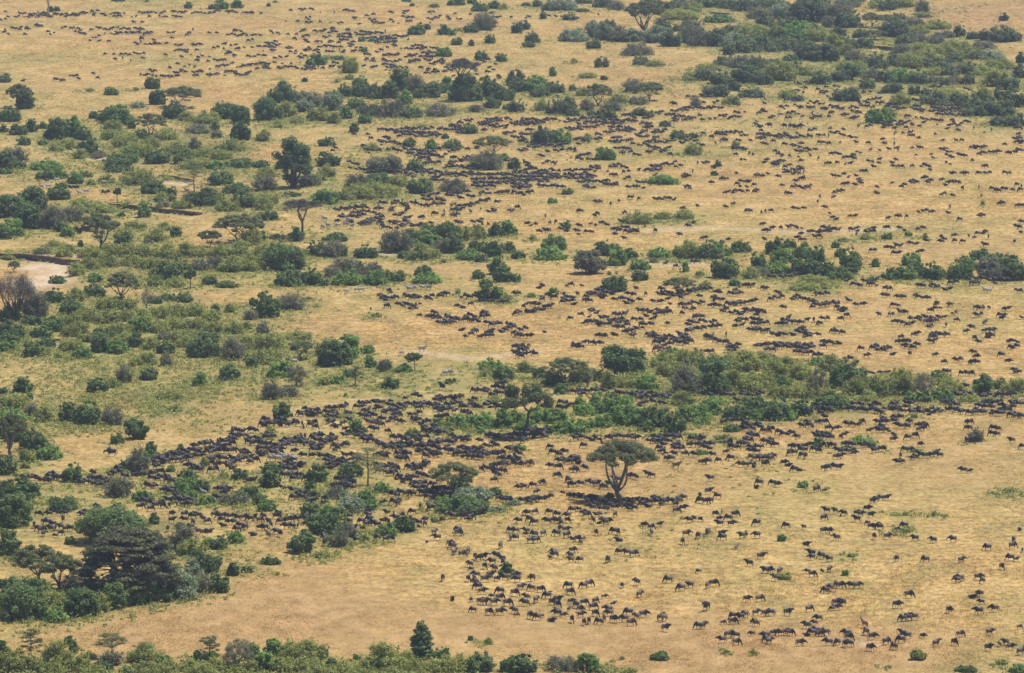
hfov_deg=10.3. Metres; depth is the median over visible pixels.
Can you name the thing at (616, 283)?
evergreen bush
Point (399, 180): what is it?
scrub bush
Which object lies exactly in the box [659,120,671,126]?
woodland bush
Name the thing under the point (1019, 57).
woodland bush
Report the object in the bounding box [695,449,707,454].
green bush
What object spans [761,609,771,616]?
wildebeest
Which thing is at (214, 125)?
evergreen bush
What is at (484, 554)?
wildebeest
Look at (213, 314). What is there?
scrub bush
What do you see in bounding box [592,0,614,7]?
woodland bush
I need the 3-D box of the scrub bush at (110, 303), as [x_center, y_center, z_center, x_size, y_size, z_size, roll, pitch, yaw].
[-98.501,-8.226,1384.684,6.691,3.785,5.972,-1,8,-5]
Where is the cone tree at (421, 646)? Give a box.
[409,620,434,659]
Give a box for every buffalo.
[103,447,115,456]
[436,381,444,387]
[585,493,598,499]
[604,492,613,499]
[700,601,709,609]
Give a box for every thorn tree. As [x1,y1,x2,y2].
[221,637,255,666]
[284,364,307,385]
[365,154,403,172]
[376,356,392,370]
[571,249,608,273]
[804,367,829,394]
[912,372,935,393]
[973,255,1000,276]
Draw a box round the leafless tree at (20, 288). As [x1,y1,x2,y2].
[0,268,38,319]
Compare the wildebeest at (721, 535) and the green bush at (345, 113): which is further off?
the green bush at (345, 113)
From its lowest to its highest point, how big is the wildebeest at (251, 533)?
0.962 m
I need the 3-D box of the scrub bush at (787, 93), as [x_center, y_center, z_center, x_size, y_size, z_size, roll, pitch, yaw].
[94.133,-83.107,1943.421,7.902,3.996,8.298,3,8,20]
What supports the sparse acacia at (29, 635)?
on the ground at (560, 632)
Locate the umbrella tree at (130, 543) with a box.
[70,525,182,596]
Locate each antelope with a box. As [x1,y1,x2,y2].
[659,612,666,621]
[672,459,682,466]
[860,617,867,627]
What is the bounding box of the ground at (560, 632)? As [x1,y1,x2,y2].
[0,0,1023,672]
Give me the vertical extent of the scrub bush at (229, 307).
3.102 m
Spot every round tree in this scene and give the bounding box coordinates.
[72,502,148,542]
[271,135,313,187]
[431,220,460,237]
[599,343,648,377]
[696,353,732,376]
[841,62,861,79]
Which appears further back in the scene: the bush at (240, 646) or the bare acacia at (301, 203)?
the bare acacia at (301, 203)
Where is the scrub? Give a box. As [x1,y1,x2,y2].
[0,0,1023,672]
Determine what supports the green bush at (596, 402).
on the ground at (560, 632)
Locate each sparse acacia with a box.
[18,627,43,655]
[93,631,127,651]
[176,166,210,191]
[198,635,220,659]
[348,366,363,385]
[352,446,383,485]
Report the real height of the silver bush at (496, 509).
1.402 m
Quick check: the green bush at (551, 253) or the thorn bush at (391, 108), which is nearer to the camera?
the green bush at (551, 253)
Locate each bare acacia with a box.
[282,196,321,232]
[446,57,480,80]
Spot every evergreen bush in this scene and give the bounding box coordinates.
[0,72,11,82]
[0,105,21,121]
[0,124,8,131]
[0,148,14,169]
[0,168,12,173]
[0,193,24,217]
[0,226,12,238]
[0,301,23,320]
[0,318,13,335]
[0,331,20,341]
[0,387,10,393]
[0,455,17,475]
[0,472,41,497]
[0,490,32,527]
[0,527,22,555]
[0,574,52,599]
[0,578,9,588]
[0,582,49,621]
[0,640,8,653]
[4,426,27,441]
[6,323,26,338]
[8,122,28,134]
[13,159,26,168]
[13,202,42,228]
[13,376,33,392]
[14,91,35,108]
[16,136,30,145]
[16,184,48,211]
[19,427,48,450]
[20,315,35,324]
[20,492,35,502]
[23,340,40,356]
[24,392,33,399]
[25,118,38,131]
[34,167,67,178]
[34,316,41,324]
[36,336,56,347]
[37,140,47,144]
[40,315,64,331]
[42,287,64,302]
[44,117,68,139]
[46,6,53,11]
[46,183,70,199]
[47,496,63,504]
[47,497,79,511]
[48,275,67,283]
[53,221,68,231]
[56,182,66,188]
[57,401,77,421]
[59,297,84,314]
[61,462,82,482]
[61,587,100,616]
[62,496,76,503]
[63,635,76,644]
[64,536,77,544]
[68,640,80,654]
[73,126,91,139]
[73,399,100,424]
[76,136,99,154]
[77,240,84,246]
[84,281,106,296]
[86,377,109,392]
[86,573,117,592]
[88,110,97,118]
[88,327,116,337]
[90,331,113,352]
[93,660,113,671]
[95,108,108,120]
[99,581,134,608]
[101,151,133,168]
[103,86,118,94]
[104,164,130,172]
[110,432,124,443]
[112,296,124,300]
[114,231,133,243]
[117,212,125,216]
[118,459,127,468]
[123,418,150,438]
[126,121,136,128]
[127,331,143,347]
[133,128,149,139]
[139,367,158,380]
[140,177,166,193]
[143,73,160,88]
[143,449,159,457]
[144,147,171,163]
[145,441,157,451]
[146,577,167,588]
[147,296,162,303]
[148,88,165,104]
[148,512,159,523]
[152,587,174,602]
[156,254,183,279]
[156,339,174,353]
[157,293,175,300]
[161,99,186,118]
[165,186,177,195]
[169,225,182,236]
[172,147,193,163]
[173,292,193,302]
[176,444,183,450]
[179,468,197,481]
[183,1,192,8]
[185,330,221,357]
[186,185,216,206]
[189,547,222,572]
[192,478,209,491]
[198,331,221,338]
[201,275,218,284]
[203,650,219,659]
[207,166,234,185]
[207,571,229,592]
[209,120,220,130]
[209,534,228,549]
[210,100,237,118]
[210,303,219,310]
[215,280,239,287]
[218,364,241,380]
[221,182,253,193]
[223,157,255,167]
[226,562,239,575]
[230,104,251,123]
[230,119,251,139]
[230,190,257,207]
[231,467,248,479]
[236,485,261,497]
[241,565,249,572]
[243,353,259,367]
[249,297,255,305]
[251,290,280,317]
[252,95,284,120]
[252,494,266,502]
[254,159,269,167]
[258,462,282,472]
[258,469,281,487]
[259,239,307,270]
[261,556,281,564]
[262,209,279,220]
[266,86,276,100]
[272,401,293,417]
[273,79,296,102]
[274,264,302,285]
[281,191,301,196]
[286,529,316,552]
[288,226,304,240]
[299,501,319,514]
[301,267,321,284]
[304,480,316,491]
[304,505,349,534]
[305,462,330,482]
[306,111,311,120]
[307,239,325,255]
[314,150,340,166]
[315,339,352,366]
[316,278,329,285]
[318,136,336,146]
[321,232,347,241]
[325,658,336,665]
[330,55,344,59]
[332,192,338,202]
[333,346,353,364]
[336,462,364,476]
[337,82,352,96]
[346,96,367,109]
[349,122,359,131]
[351,75,368,85]
[351,79,368,96]
[353,243,378,257]
[355,260,362,270]
[357,113,371,123]
[362,172,390,183]
[365,82,383,98]
[367,103,380,115]
[380,376,399,388]
[381,79,399,98]
[387,270,406,281]
[388,65,412,90]
[392,515,416,532]
[397,251,408,257]
[400,104,423,117]
[402,137,416,146]
[402,228,416,238]
[404,429,420,437]
[406,159,424,168]
[406,173,433,193]
[407,24,425,34]
[411,85,430,97]
[414,264,432,274]
[419,222,434,231]
[421,81,440,97]
[423,24,430,29]
[428,4,439,7]
[433,80,448,92]
[436,494,490,515]
[437,24,450,34]
[441,133,449,138]
[442,138,464,148]
[442,230,464,252]
[444,378,452,383]
[447,0,466,5]
[447,90,454,99]
[448,72,482,101]
[449,473,472,488]
[450,37,462,44]
[461,122,477,133]
[463,21,479,32]
[463,650,496,672]
[466,0,476,3]
[466,238,484,252]
[467,635,473,640]
[468,39,474,45]
[470,2,488,11]
[470,91,483,100]
[472,269,485,279]
[473,253,489,262]
[473,283,494,300]
[474,50,487,59]
[478,74,498,96]
[478,278,492,286]
[481,240,502,256]
[482,95,501,108]
[484,34,495,43]
[486,255,507,273]
[487,0,499,8]
[487,486,502,494]
[488,222,504,236]
[491,83,515,100]
[491,365,515,379]
[492,265,513,281]
[494,53,507,61]
[497,561,514,575]
[499,657,517,672]
[503,241,515,252]
[505,76,512,85]
[507,652,538,672]
[510,273,520,281]
[511,250,526,258]
[531,367,546,378]
[540,370,564,385]
[543,425,554,432]
[561,188,573,194]
[591,239,622,255]
[599,270,627,290]
[604,391,619,403]
[622,248,638,258]
[630,269,649,280]
[636,402,670,426]
[637,423,655,431]
[650,650,669,660]
[664,411,686,432]
[696,238,724,258]
[699,369,732,394]
[710,170,718,175]
[710,251,740,278]
[721,400,753,419]
[722,423,740,431]
[728,279,740,285]
[730,239,752,252]
[740,395,767,411]
[750,251,766,267]
[762,395,790,420]
[764,236,784,253]
[771,373,792,386]
[784,238,796,247]
[789,252,821,274]
[790,399,813,415]
[791,243,811,257]
[809,244,825,261]
[810,397,821,406]
[816,261,836,275]
[820,389,843,410]
[826,266,854,279]
[829,358,869,388]
[831,241,839,247]
[833,247,846,256]
[839,246,862,267]
[844,262,860,273]
[866,441,876,446]
[880,266,902,279]
[906,260,923,271]
[921,260,945,279]
[947,258,973,279]
[954,664,977,672]
[969,247,990,258]
[972,372,997,391]
[979,252,1007,260]
[997,253,1022,270]
[1004,262,1023,280]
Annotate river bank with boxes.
[0,252,79,264]
[109,202,202,213]
[159,174,191,180]
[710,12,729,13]
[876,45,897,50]
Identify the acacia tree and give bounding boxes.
[5,83,34,100]
[8,260,19,270]
[8,544,65,578]
[36,554,84,590]
[74,213,121,247]
[104,270,140,295]
[133,113,166,134]
[159,84,201,106]
[197,230,221,246]
[212,213,265,241]
[285,340,313,358]
[428,460,478,495]
[472,134,511,151]
[537,356,591,382]
[581,83,612,105]
[630,81,663,99]
[662,276,696,293]
[862,12,878,26]
[863,30,888,39]
[874,14,898,23]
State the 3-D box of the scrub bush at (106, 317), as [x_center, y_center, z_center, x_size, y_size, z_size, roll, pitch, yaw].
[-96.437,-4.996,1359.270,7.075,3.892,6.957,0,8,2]
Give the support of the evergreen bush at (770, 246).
on the ground at (560, 632)
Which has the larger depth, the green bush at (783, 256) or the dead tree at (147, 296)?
the green bush at (783, 256)
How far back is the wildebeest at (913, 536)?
1052.39 m
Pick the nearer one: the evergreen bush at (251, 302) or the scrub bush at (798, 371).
the scrub bush at (798, 371)
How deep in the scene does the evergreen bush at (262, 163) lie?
1709.59 m
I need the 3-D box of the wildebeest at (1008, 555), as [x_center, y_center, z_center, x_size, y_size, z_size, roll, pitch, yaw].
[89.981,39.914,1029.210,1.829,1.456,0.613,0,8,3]
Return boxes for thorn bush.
[3,143,31,161]
[20,284,51,316]
[22,399,39,415]
[31,247,50,253]
[39,204,70,227]
[60,571,83,589]
[61,204,83,222]
[90,151,106,158]
[100,406,125,424]
[101,475,137,496]
[101,647,126,664]
[114,362,133,382]
[125,443,152,471]
[142,237,152,243]
[155,201,171,207]
[156,330,173,338]
[158,348,172,366]
[164,521,199,547]
[178,191,189,202]
[185,122,211,133]
[187,135,201,149]
[190,255,208,269]
[194,570,212,592]
[205,255,223,268]
[211,129,224,137]
[218,489,251,504]
[220,334,248,358]
[243,307,258,319]
[250,171,278,191]
[255,320,270,333]
[260,378,281,399]
[269,232,286,238]
[276,293,308,309]
[278,382,302,397]
[298,172,322,186]
[299,90,323,106]
[317,238,349,257]
[323,264,337,277]
[324,483,347,498]
[326,527,350,547]
[330,253,360,273]
[334,522,361,536]
[343,172,369,186]
[355,102,377,113]
[356,261,382,274]
[371,98,409,117]
[377,228,414,252]
[404,73,427,92]
[422,101,458,116]
[432,237,452,252]
[438,177,469,190]
[466,148,503,169]
[467,103,485,111]
[473,10,500,29]
[543,654,577,672]
[567,356,596,382]
[579,97,595,110]
[599,100,622,110]
[606,0,625,9]
[606,24,628,40]
[619,40,654,55]
[621,48,640,55]
[622,76,642,91]
[625,94,649,104]
[649,258,657,262]
[653,15,670,26]
[668,361,706,393]
[674,0,692,5]
[675,21,706,41]
[686,27,716,46]
[690,95,702,105]
[692,66,717,80]
[721,54,754,67]
[744,5,771,17]
[753,265,772,275]
[820,15,836,27]
[821,0,856,15]
[844,0,862,7]
[844,48,865,60]
[858,66,877,77]
[889,42,913,53]
[904,17,925,25]
[907,30,929,41]
[914,0,930,12]
[926,35,945,44]
[929,75,943,82]
[931,29,957,37]
[941,75,964,84]
[954,61,974,68]
[966,425,983,441]
[972,39,997,49]
[977,25,991,39]
[987,265,1011,280]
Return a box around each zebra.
[198,487,206,494]
[271,453,281,461]
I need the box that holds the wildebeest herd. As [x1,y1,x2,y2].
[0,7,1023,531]
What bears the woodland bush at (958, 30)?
on the ground at (560, 632)
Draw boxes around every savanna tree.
[0,413,28,455]
[585,438,659,500]
[623,1,662,30]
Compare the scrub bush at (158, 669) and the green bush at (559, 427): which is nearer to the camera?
the scrub bush at (158, 669)
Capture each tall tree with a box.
[113,188,121,200]
[183,268,196,288]
[404,352,422,370]
[500,382,554,435]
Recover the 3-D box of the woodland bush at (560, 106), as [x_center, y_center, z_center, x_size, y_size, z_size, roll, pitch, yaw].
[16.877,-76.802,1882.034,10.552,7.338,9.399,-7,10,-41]
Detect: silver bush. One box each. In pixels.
[129,100,144,107]
[161,566,202,600]
[184,556,204,577]
[293,99,315,111]
[294,90,307,101]
[319,90,343,110]
[337,495,366,512]
[339,492,357,502]
[451,484,494,502]
[489,506,506,512]
[506,498,520,505]
[540,0,561,10]
[554,0,577,10]
[558,27,589,41]
[583,18,599,37]
[592,20,613,39]
[622,27,644,41]
[643,23,671,42]
[717,31,748,46]
[770,1,789,18]
[972,47,1006,59]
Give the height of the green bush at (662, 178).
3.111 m
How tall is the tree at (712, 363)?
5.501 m
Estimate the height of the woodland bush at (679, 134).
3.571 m
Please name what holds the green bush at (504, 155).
on the ground at (560, 632)
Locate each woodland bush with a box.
[506,157,521,168]
[507,68,523,80]
[507,75,528,91]
[507,98,527,111]
[510,21,523,32]
[521,2,530,5]
[521,20,530,29]
[522,41,535,47]
[524,30,540,42]
[528,85,551,96]
[530,125,554,144]
[531,0,542,6]
[539,10,546,18]
[545,106,551,112]
[547,81,565,92]
[547,94,577,114]
[561,11,575,19]
[565,107,579,115]
[568,83,576,90]
[574,0,593,3]
[575,8,589,11]
[585,38,600,48]
[587,110,595,115]
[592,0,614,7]
[593,56,609,66]
[596,108,617,118]
[600,75,607,79]
[601,18,617,26]
[631,106,655,115]
[632,56,650,64]
[640,0,664,4]
[657,1,679,11]
[659,28,681,46]
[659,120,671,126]
[666,23,679,31]
[668,129,688,139]
[682,17,704,28]
[688,132,697,137]
[691,0,712,7]
[699,82,729,96]
[704,28,732,46]
[708,68,733,84]
[710,0,732,7]
[713,54,731,65]
[718,0,735,8]
[722,43,736,54]
[724,25,735,31]
[724,78,741,90]
[729,0,760,10]
[730,36,763,52]
[730,64,762,82]
[738,87,768,97]
[744,54,770,70]
[745,29,770,49]
[752,0,770,7]
[754,13,773,26]
[754,71,773,84]
[764,0,790,7]
[765,41,782,51]
[768,13,797,27]
[768,58,779,65]
[769,34,797,50]
[782,54,798,60]
[785,0,827,21]
[788,58,801,73]
[790,37,809,47]
[791,41,818,60]
[791,94,804,100]
[796,0,825,3]
[807,70,832,84]
[809,42,840,61]
[828,85,861,100]
[829,24,847,36]
[831,68,849,81]
[834,10,863,27]
[839,35,851,43]
[849,36,876,48]
[851,28,869,37]
[859,77,875,88]
[861,51,889,68]
[873,69,891,82]
[877,0,900,9]
[877,18,911,36]
[881,79,903,92]
[886,52,900,65]
[889,13,907,20]
[894,33,918,44]
[907,85,920,95]
[908,68,932,83]
[918,88,949,104]
[920,87,931,95]
[921,57,952,67]
[940,66,960,75]
[943,53,962,62]
[948,92,961,102]
[953,25,965,35]
[955,93,979,108]
[960,61,979,73]
[961,104,988,115]
[963,71,975,84]
[965,31,978,38]
[973,94,1000,111]
[985,24,1023,41]
[986,96,1016,115]
[986,115,1005,126]
[994,86,1006,98]
[995,72,1020,89]
[998,12,1009,20]
[1000,113,1020,126]
[1001,86,1023,106]
[1012,63,1023,77]
[1015,51,1023,62]
[1016,113,1023,125]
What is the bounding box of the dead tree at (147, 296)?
[140,287,157,307]
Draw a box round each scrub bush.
[0,252,15,259]
[0,392,31,408]
[0,646,27,671]
[17,449,35,461]
[18,652,42,671]
[19,460,30,468]
[32,403,53,421]
[33,345,52,355]
[39,639,74,664]
[39,658,67,672]
[42,590,65,606]
[46,238,61,246]
[48,141,65,150]
[55,245,76,256]
[57,137,76,148]
[57,337,83,350]
[59,312,82,324]
[59,320,88,336]
[63,653,93,672]
[64,287,87,300]
[65,261,88,275]
[69,197,93,205]
[71,147,89,158]
[73,198,101,212]
[73,305,99,321]
[74,331,96,341]
[76,244,104,257]
[78,255,99,269]
[79,170,93,176]
[79,662,112,672]
[80,649,96,658]
[85,178,95,184]
[94,203,117,212]
[94,296,120,309]
[94,308,122,323]
[96,252,122,266]
[97,174,115,183]
[97,241,121,254]
[98,589,112,611]
[100,119,124,129]
[100,127,126,139]
[104,375,122,387]
[108,321,131,333]
[110,131,140,147]
[111,240,139,256]
[113,226,133,235]
[113,307,134,321]
[113,329,132,341]
[116,297,137,309]
[118,164,155,185]
[120,137,155,156]
[120,201,133,207]
[120,252,143,266]
[124,220,148,228]
[125,640,162,661]
[127,359,136,366]
[128,306,155,323]
[131,659,159,671]
[132,351,159,364]
[135,242,158,255]
[135,255,160,269]
[137,662,172,672]
[140,335,159,349]
[141,135,161,147]
[143,226,169,241]
[145,275,164,285]
[146,317,171,333]
[148,265,163,276]
[150,305,170,317]
[151,242,181,257]
[153,126,180,139]
[154,191,165,197]
[154,388,185,399]
[156,221,171,230]
[160,655,183,671]
[162,174,174,179]
[163,139,189,154]
[164,275,185,286]
[164,315,189,329]
[165,329,186,341]
[166,194,177,200]
[167,302,190,317]
[167,404,184,411]
[170,198,193,208]
[172,256,193,270]
[174,240,198,255]
[174,335,193,346]
[175,536,206,554]
[176,155,212,168]
[178,110,195,120]
[178,328,198,338]
[180,655,203,670]
[184,302,207,315]
[184,662,215,672]
[186,316,207,329]
[190,144,213,156]
[191,109,220,123]
[192,244,213,257]
[199,456,209,465]
[200,309,224,320]
[201,319,225,333]
[203,656,228,670]
[207,242,229,258]
[208,148,233,159]
[208,187,226,201]
[213,197,240,211]
[213,253,248,271]
[218,470,229,477]
[219,137,247,151]
[224,239,251,256]
[224,303,236,312]
[224,321,244,333]
[225,659,245,672]
[237,333,253,349]
[238,226,266,245]
[239,659,260,671]
[240,251,261,270]
[241,320,253,328]
[247,242,273,257]
[250,331,286,349]
[251,346,284,364]
[252,196,275,210]
[254,211,263,218]
[256,128,271,140]
[256,166,280,176]
[256,191,279,202]
[256,254,268,269]
[263,425,275,432]
[269,120,285,127]
[271,654,296,671]
[274,637,302,657]
[276,99,298,116]
[284,329,313,339]
[284,652,323,672]
[290,115,304,123]
[295,637,323,658]
[301,662,339,672]
[302,249,311,254]
[307,488,320,496]
[308,172,328,180]
[309,105,330,120]
[313,337,329,355]
[313,549,331,557]
[316,163,336,176]
[317,376,330,384]
[317,642,330,658]
[324,110,342,122]
[335,189,356,199]
[335,412,348,417]
[336,660,354,672]
[341,54,360,72]
[344,73,354,79]
[347,178,395,198]
[347,665,378,672]
[355,655,377,670]
[359,638,409,669]
[360,533,370,541]
[364,142,379,148]
[371,312,382,316]
[378,665,412,672]
[379,183,400,196]
[382,268,389,277]
[388,173,409,186]
[397,649,413,661]
[401,655,426,671]
[402,242,434,259]
[423,658,448,672]
[429,248,442,257]
[440,419,457,430]
[440,651,470,672]
[455,224,476,239]
[469,225,486,238]
[479,366,494,376]
[483,636,492,643]
[486,395,501,401]
[498,3,507,8]
[500,293,512,302]
[514,360,537,372]
[526,292,535,297]
[529,234,536,240]
[531,98,551,110]
[570,57,578,62]
[575,86,589,95]
[578,72,597,77]
[584,133,592,140]
[590,366,605,380]
[591,662,617,672]
[597,368,617,388]
[608,92,628,102]
[615,370,649,387]
[622,208,654,224]
[624,667,637,672]
[643,59,666,65]
[649,350,677,366]
[653,211,672,218]
[654,358,685,376]
[660,8,701,19]
[670,390,695,405]
[672,244,680,256]
[673,207,694,218]
[673,348,696,365]
[678,239,697,258]
[680,0,702,12]
[680,70,701,80]
[683,142,703,154]
[688,349,705,363]
[695,270,704,275]
[697,62,720,69]
[698,280,712,285]
[713,433,733,442]
[717,351,739,360]
[720,95,742,104]
[724,368,746,388]
[729,348,763,371]
[731,140,740,148]
[732,22,770,36]
[732,370,769,392]
[741,265,760,278]
[754,350,771,364]
[757,59,800,80]
[757,369,776,388]
[759,355,789,375]
[762,23,783,39]
[766,384,793,397]
[776,354,803,371]
[777,88,797,98]
[778,572,791,579]
[786,363,814,379]
[787,279,819,290]
[790,383,811,397]
[798,274,826,282]
[800,66,815,75]
[801,24,827,40]
[810,387,834,397]
[816,354,845,371]
[818,281,830,289]
[822,32,845,46]
[835,60,854,69]
[837,42,855,55]
[837,236,849,241]
[840,374,866,394]
[845,58,867,70]
[854,388,877,401]
[858,233,873,239]
[861,374,892,397]
[867,0,880,7]
[878,374,903,394]
[887,107,897,116]
[889,90,911,104]
[889,366,913,378]
[894,52,926,68]
[896,50,911,57]
[896,370,917,394]
[897,0,916,6]
[901,525,912,531]
[905,40,935,51]
[907,24,931,32]
[910,649,927,659]
[913,47,944,58]
[915,11,932,17]
[923,18,952,28]
[925,65,946,75]
[933,42,958,54]
[934,376,963,391]
[935,39,972,50]
[936,372,955,383]
[937,87,959,95]
[954,44,984,59]
[959,393,979,401]
[971,63,1001,75]
[971,84,993,99]
[979,68,1008,86]
[983,56,1015,68]
[993,376,1005,388]
[995,659,1009,664]
[999,377,1023,391]
[1002,487,1016,492]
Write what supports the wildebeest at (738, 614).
on the ground at (560, 632)
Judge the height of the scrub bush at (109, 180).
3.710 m
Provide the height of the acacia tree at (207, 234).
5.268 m
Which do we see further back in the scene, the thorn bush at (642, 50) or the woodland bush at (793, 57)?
the thorn bush at (642, 50)
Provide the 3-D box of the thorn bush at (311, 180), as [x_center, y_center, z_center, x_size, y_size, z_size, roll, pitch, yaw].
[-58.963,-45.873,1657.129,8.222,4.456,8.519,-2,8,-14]
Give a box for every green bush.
[0,218,26,235]
[0,340,18,350]
[0,406,28,420]
[28,160,64,169]
[28,325,52,337]
[34,442,62,460]
[39,121,47,128]
[42,605,67,622]
[60,226,75,236]
[65,114,85,136]
[66,170,83,183]
[70,345,92,358]
[87,272,103,281]
[99,103,135,123]
[105,338,129,353]
[118,664,133,672]
[120,145,139,162]
[127,316,152,332]
[131,489,155,499]
[131,577,159,604]
[137,200,152,217]
[153,196,163,201]
[156,655,171,662]
[165,465,175,471]
[174,475,199,492]
[178,489,198,499]
[190,650,205,661]
[191,371,206,384]
[199,495,215,504]
[202,537,211,544]
[204,160,227,169]
[214,0,228,8]
[226,530,244,543]
[230,0,244,7]
[244,641,259,659]
[251,650,275,671]
[255,499,276,511]
[259,231,267,240]
[262,638,283,653]
[265,360,293,377]
[287,278,301,286]
[305,53,327,64]
[309,188,337,203]
[317,505,340,515]
[324,89,343,98]
[328,375,346,383]
[330,268,362,285]
[338,334,358,339]
[339,104,352,118]
[339,247,347,256]
[343,334,363,358]
[343,368,354,377]
[348,418,364,433]
[352,492,361,498]
[353,654,361,660]
[358,36,365,41]
[360,47,368,51]
[361,489,377,501]
[361,499,377,509]
[362,270,388,285]
[363,344,375,353]
[364,355,377,367]
[373,481,390,492]
[374,523,398,535]
[392,363,412,372]
[395,89,413,103]
[411,229,441,245]
[412,270,443,284]
[423,138,437,148]
[430,516,438,522]
[431,418,444,425]
[432,646,450,658]
[434,494,450,503]
[434,501,452,512]
[435,47,452,56]
[440,75,452,85]
[445,412,469,428]
[448,30,457,34]
[455,247,480,260]
[465,411,498,428]
[474,425,485,433]
[477,357,503,369]
[491,286,506,299]
[494,408,513,427]
[499,153,508,158]
[500,219,515,233]
[508,409,524,422]
[511,418,537,430]
[514,444,526,450]
[523,74,548,90]
[523,406,550,422]
[535,245,567,260]
[540,233,567,249]
[543,408,568,423]
[548,197,557,203]
[549,66,556,75]
[549,287,557,292]
[550,419,572,433]
[552,127,572,142]
[553,383,568,394]
[562,221,571,228]
[564,418,592,432]
[572,402,598,415]
[574,397,585,405]
[575,652,599,670]
[588,390,610,413]
[588,415,613,428]
[595,146,617,159]
[601,404,638,425]
[607,249,627,265]
[608,398,630,410]
[619,394,634,404]
[629,258,651,269]
[634,407,642,415]
[636,374,660,389]
[645,174,680,184]
[646,246,671,257]
[667,346,684,356]
[674,404,694,421]
[679,260,689,271]
[689,403,712,419]
[691,416,710,424]
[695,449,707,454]
[698,400,722,414]
[703,14,737,22]
[707,396,724,404]
[711,241,728,249]
[724,248,733,255]
[750,408,766,420]
[765,259,790,274]
[769,247,794,262]
[777,534,786,540]
[782,25,809,40]
[782,409,798,420]
[784,20,810,31]
[797,481,808,487]
[806,356,823,365]
[814,437,824,447]
[834,395,849,404]
[841,569,848,575]
[852,434,874,442]
[863,107,893,123]
[869,258,880,266]
[881,232,892,238]
[890,67,915,83]
[899,266,917,279]
[901,252,920,265]
[903,390,920,401]
[904,231,912,235]
[916,392,932,401]
[930,369,944,377]
[930,387,953,399]
[961,257,977,270]
[1007,663,1023,672]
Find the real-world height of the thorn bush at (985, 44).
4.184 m
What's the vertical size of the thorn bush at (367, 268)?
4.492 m
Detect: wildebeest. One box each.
[38,525,47,533]
[200,528,210,535]
[231,525,240,531]
[248,531,256,535]
[383,534,390,541]
[430,533,440,540]
[447,541,456,548]
[454,528,463,534]
[458,549,467,556]
[465,560,472,565]
[469,570,479,577]
[470,577,479,582]
[472,582,481,589]
[475,554,483,560]
[476,597,486,604]
[477,587,488,592]
[479,597,490,603]
[480,574,492,582]
[481,552,489,558]
[485,557,495,564]
[485,570,496,575]
[485,607,494,615]
[489,551,499,558]
[489,597,501,605]
[490,564,497,569]
[494,586,503,593]
[495,607,507,614]
[496,554,505,561]
[496,593,505,599]
[499,573,508,579]
[502,598,513,606]
[509,526,519,533]
[509,606,517,613]
[510,534,518,540]
[510,570,521,576]
[510,575,520,582]
[510,588,520,596]
[516,582,526,588]
[518,598,529,604]
[520,527,529,531]
[521,592,529,597]
[526,583,535,591]
[527,536,534,542]
[527,573,534,581]
[527,611,533,619]
[529,529,538,536]
[532,612,542,620]
[533,535,540,543]
[533,594,539,602]
[537,585,545,590]
[540,529,546,536]
[541,591,550,598]
[547,617,556,621]
[548,597,557,605]
[550,549,558,557]
[550,608,562,616]
[551,529,560,536]
[554,600,562,607]
[555,594,563,600]
[559,612,568,617]
[562,525,572,532]
[562,581,573,588]
[563,530,570,537]
[566,555,573,561]
[566,587,575,594]
[569,546,577,553]
[574,535,581,541]
[575,556,583,562]
[576,610,586,617]
[577,605,585,609]
[578,581,587,588]
[579,598,589,605]
[585,579,594,586]
[589,602,598,609]
[592,596,600,602]
[592,609,600,616]
[593,617,603,624]
[601,604,613,610]
[602,609,613,615]
[608,526,616,534]
[609,614,619,622]
[613,537,622,541]
[618,614,628,621]
[620,548,630,555]
[622,607,632,615]
[626,618,636,625]
[629,549,639,556]
[631,577,639,584]
[636,589,643,596]
[638,609,650,617]
[661,623,671,630]
[662,575,673,582]
[675,583,684,591]
[682,529,692,536]
[684,581,693,588]
[693,621,703,628]
[695,531,700,539]
[699,620,708,627]
[709,578,719,586]
[715,635,726,642]
[716,533,726,540]
[724,629,733,636]
[728,611,735,618]
[728,617,738,624]
[730,631,740,637]
[731,637,742,645]
[733,612,745,620]
[736,531,744,538]
[739,610,749,617]
[743,559,753,566]
[743,595,752,601]
[750,530,760,537]
[750,618,759,626]
[752,608,761,613]
[755,594,765,601]
[757,552,767,558]
[758,631,769,636]
[759,566,767,571]
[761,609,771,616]
[762,634,770,643]
[765,608,775,615]
[766,566,774,572]
[766,636,774,642]
[770,573,777,581]
[775,628,784,635]
[783,607,794,615]
[785,628,795,635]
[795,638,807,646]
[800,620,811,628]
[802,541,811,545]
[804,548,815,553]
[805,604,814,612]
[806,553,815,560]
[806,628,815,636]
[808,570,817,576]
[811,614,822,621]
[814,629,824,635]
[816,551,824,559]
[818,627,830,635]
[820,526,829,533]
[820,586,830,593]
[821,637,833,643]
[823,554,832,560]
[830,533,840,539]
[831,597,840,603]
[832,603,842,609]
[833,638,840,645]
[836,580,846,588]
[839,598,845,606]
[839,628,850,635]
[842,639,848,646]
[844,632,854,640]
[845,581,855,587]
[852,581,863,588]
[861,626,869,633]
[866,643,876,650]
[867,632,879,638]
[882,636,890,645]
[884,532,893,538]
[890,641,897,650]
[892,600,903,608]
[895,635,905,642]
[897,614,907,621]
[899,631,910,638]
[902,613,912,620]
[905,590,915,597]
[907,612,918,620]
[908,534,918,541]
[920,555,929,562]
[927,536,936,542]
[932,638,941,645]
[946,535,956,542]
[946,606,954,613]
[951,576,961,582]
[951,638,959,645]
[953,574,964,580]
[955,629,965,636]
[968,593,977,598]
[971,606,983,614]
[973,573,985,580]
[981,543,991,550]
[984,643,994,650]
[985,627,995,634]
[987,603,999,610]
[999,562,1004,570]
[1000,637,1008,644]
[1004,553,1013,560]
[1006,642,1017,648]
[1009,541,1017,548]
[1016,646,1023,653]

